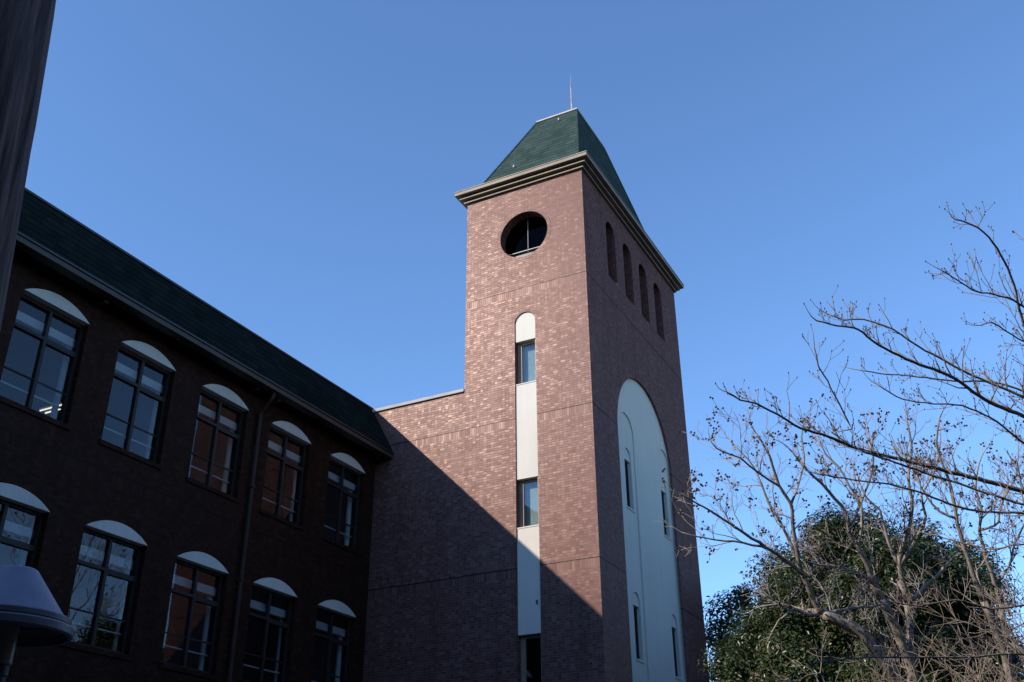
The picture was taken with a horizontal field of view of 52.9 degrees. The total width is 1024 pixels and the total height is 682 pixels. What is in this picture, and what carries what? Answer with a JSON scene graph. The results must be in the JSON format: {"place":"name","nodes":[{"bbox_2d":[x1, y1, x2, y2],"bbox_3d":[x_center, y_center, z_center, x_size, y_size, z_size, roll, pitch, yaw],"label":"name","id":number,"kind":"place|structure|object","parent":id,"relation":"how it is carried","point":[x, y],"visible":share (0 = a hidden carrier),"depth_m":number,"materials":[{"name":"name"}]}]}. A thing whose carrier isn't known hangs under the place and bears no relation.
{"place":"outdoors","nodes":[
{"label":"outdoors","id":0,"kind":"place"},
{"bbox_2d":[25,0,1023,681],"label":"sky","id":1,"kind":"structure","parent":0,"point":[295,167],"materials":[{"name":"blue"}]},
{"bbox_2d":[454,75,709,681],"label":"brick tower","id":2,"kind":"structure","parent":0,"point":[574,568],"depth_m":28.14,"materials":[{"name":"brick"}]},
{"bbox_2d":[505,217,546,256],"bbox_3d":[0.524,-2.915,30.316,2.020,2.200,0.140,-14,-31,24],"label":"window","id":3,"kind":"structure","parent":2,"relation":"in","point":[526,236],"depth_m":30.54,"materials":[{"name":"black glass"}]},
{"bbox_2d":[518,341,535,383],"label":"window","id":4,"kind":"structure","parent":2,"relation":"in","point":[526,351],"depth_m":28.40,"materials":[{"name":"blue glass"}]},
{"bbox_2d":[519,478,538,526],"bbox_3d":[0.483,4.175,26.395,0.634,1.290,0.270,-14,-31,24],"label":"window","id":5,"kind":"structure","parent":2,"relation":"in","point":[528,489],"depth_m":26.52,"materials":[{"name":"blue glass"}]},
{"bbox_2d":[521,634,541,681],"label":"window","id":6,"kind":"structure","parent":2,"relation":"in","point":[523,638],"depth_m":24.69,"materials":[{"name":"beige metal"}]},
{"bbox_2d":[624,461,634,512],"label":"window","id":7,"kind":"structure","parent":2,"relation":"in","point":[626,465],"depth_m":28.21,"materials":[{"name":"grey metal"}]},
{"bbox_2d":[633,606,644,663],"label":"window","id":8,"kind":"structure","parent":2,"relation":"in","point":[635,609],"depth_m":26.34,"materials":[{"name":"grey metal"}]},
{"bbox_2d":[661,492,671,540],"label":"window","id":9,"kind":"structure","parent":2,"relation":"in","point":[665,534],"depth_m":30.49,"materials":[{"name":"grey metal"}]},
{"bbox_2d":[672,628,682,680],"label":"window","id":10,"kind":"structure","parent":2,"relation":"in","point":[673,636],"depth_m":28.61,"materials":[{"name":"grey metal"}]},
{"bbox_3d":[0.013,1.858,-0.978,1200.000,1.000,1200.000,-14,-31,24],"label":"ground","id":11,"kind":"structure","parent":0,"visible":0},
{"bbox_2d":[0,0,55,329],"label":"pillar","id":12,"kind":"structure","parent":11,"relation":"on","point":[25,30],"depth_m":3.64,"materials":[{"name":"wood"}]},
{"bbox_2d":[0,565,73,681],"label":"garden lamp","id":13,"kind":"object","parent":11,"relation":"on","point":[32,615],"visible":1,"depth_m":4.39,"materials":[{"name":"white metal"}]},
{"bbox_2d":[0,187,393,681],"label":"brick wing","id":14,"kind":"structure","parent":11,"relation":"on","point":[187,478],"depth_m":22.52,"materials":[{"name":"brown brick"}]},
{"bbox_2d":[0,483,49,566],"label":"window","id":15,"kind":"structure","parent":14,"relation":"in","point":[12,496],"depth_m":18.56,"materials":[{"name":"blue metal"}]},
{"bbox_2d":[0,288,89,430],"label":"window","id":16,"kind":"structure","parent":14,"relation":"in","point":[52,303],"depth_m":20.03,"materials":[{"name":"brown metal"}]},
{"bbox_2d":[37,401,61,413],"bbox_3d":[-11.128,1.625,24.984,0.800,0.091,0.300,-14,-31,24],"label":"ceiling light","id":17,"kind":"object","parent":14,"relation":"attached to","point":[47,408],"visible":0.58,"depth_m":24.98,"materials":[{"name":"paint"}]},
{"bbox_2d":[59,520,147,660],"bbox_3d":[-7.941,4.896,19.796,0.435,2.821,1.710,-14,-31,24],"label":"window","id":18,"kind":"structure","parent":14,"relation":"in","point":[111,531],"depth_m":20.10,"materials":[{"name":"brown metal"}]},
{"bbox_2d":[98,340,175,469],"bbox_3d":[-7.965,1.421,21.626,0.435,2.856,1.710,-14,-31,24],"label":"window","id":19,"kind":"structure","parent":14,"relation":"in","point":[144,353],"depth_m":21.94,"materials":[{"name":"brown metal"}]},
{"bbox_2d":[158,551,228,679],"bbox_3d":[-6.820,5.896,21.710,0.435,2.821,1.710,-14,-31,24],"label":"window","id":20,"kind":"structure","parent":14,"relation":"in","point":[198,561],"depth_m":22.02,"materials":[{"name":"brown metal"}]},
{"bbox_2d":[186,384,248,502],"bbox_3d":[-6.845,2.421,23.539,0.435,2.856,1.710,-14,-31,24],"label":"window","id":21,"kind":"structure","parent":14,"relation":"in","point":[222,395],"depth_m":23.87,"materials":[{"name":"brown metal"}]},
{"bbox_2d":[240,578,296,681],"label":"window","id":22,"kind":"structure","parent":14,"relation":"in","point":[274,587],"depth_m":24.00,"materials":[{"name":"brown metal"}]},
{"bbox_2d":[259,421,310,530],"bbox_3d":[-5.725,3.420,25.453,0.435,2.856,1.710,-14,-31,24],"label":"window","id":23,"kind":"structure","parent":14,"relation":"in","point":[289,432],"depth_m":25.78,"materials":[{"name":"brown metal"}]},
{"bbox_2d":[312,600,355,681],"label":"window","id":24,"kind":"structure","parent":14,"relation":"in","point":[334,608],"depth_m":26.00,"materials":[{"name":"blue metal"}]},
{"bbox_2d":[322,453,364,555],"bbox_3d":[-4.605,4.420,27.367,0.435,2.856,1.710,-14,-31,24],"label":"window","id":25,"kind":"structure","parent":14,"relation":"in","point":[345,462],"depth_m":27.72,"materials":[{"name":"blue metal"}]},
{"bbox_2d":[363,388,463,681],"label":"brick building","id":26,"kind":"structure","parent":11,"relation":"on","point":[413,622],"depth_m":27.28,"materials":[{"name":"brick"}]},
{"bbox_2d":[703,559,785,680],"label":"evergreen tree","id":27,"kind":"object","parent":11,"relation":"on","point":[737,601],"visible":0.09,"depth_m":32.92,"materials":[{"name":"green plant"}]},
{"bbox_2d":[661,393,904,681],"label":"bare tree","id":28,"kind":"object","parent":11,"relation":"on","point":[845,622],"visible":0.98,"depth_m":16.87,"materials":[{"name":"brown plant"}]},
{"bbox_2d":[729,627,957,681],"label":"bare shrub","id":29,"kind":"object","parent":11,"relation":"on","point":[877,672],"visible":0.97,"depth_m":12.09,"materials":[{"name":"brown plant"}]},
{"bbox_2d":[695,499,999,681],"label":"evergreen tree","id":30,"kind":"object","parent":11,"relation":"on","point":[797,634],"visible":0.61,"depth_m":23.22,"materials":[{"name":"green plant"}]},
{"bbox_2d":[715,201,1023,670],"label":"bare tree","id":31,"kind":"object","parent":11,"relation":"on","point":[924,465],"visible":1,"depth_m":9.06,"materials":[{"name":"brown plant"}]},
{"bbox_2d":[766,395,978,681],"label":"bare tree","id":32,"kind":"object","parent":11,"relation":"on","point":[899,559],"visible":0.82,"depth_m":17.88,"materials":[{"name":"brown plant"}]},
{"bbox_2d":[873,562,1023,681],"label":"bare shrub","id":33,"kind":"object","parent":11,"relation":"on","point":[980,664],"visible":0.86,"depth_m":11.68,"materials":[{"name":"brown plant"}]},
{"bbox_2d":[886,389,1023,681],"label":"bare tree","id":34,"kind":"object","parent":11,"relation":"on","point":[977,583],"visible":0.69,"depth_m":17.14,"materials":[{"name":"brown plant"}]},
{"bbox_2d":[894,514,1023,681],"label":"evergreen tree","id":35,"kind":"object","parent":11,"relation":"on","point":[960,567],"visible":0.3,"depth_m":23.70,"materials":[{"name":"green plant"}]},
{"bbox_2d":[936,568,1023,681],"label":"bare shrub","id":36,"kind":"object","parent":11,"relation":"on","point":[1015,627],"visible":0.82,"depth_m":11.28,"materials":[{"name":"brown plant"}]}
]}

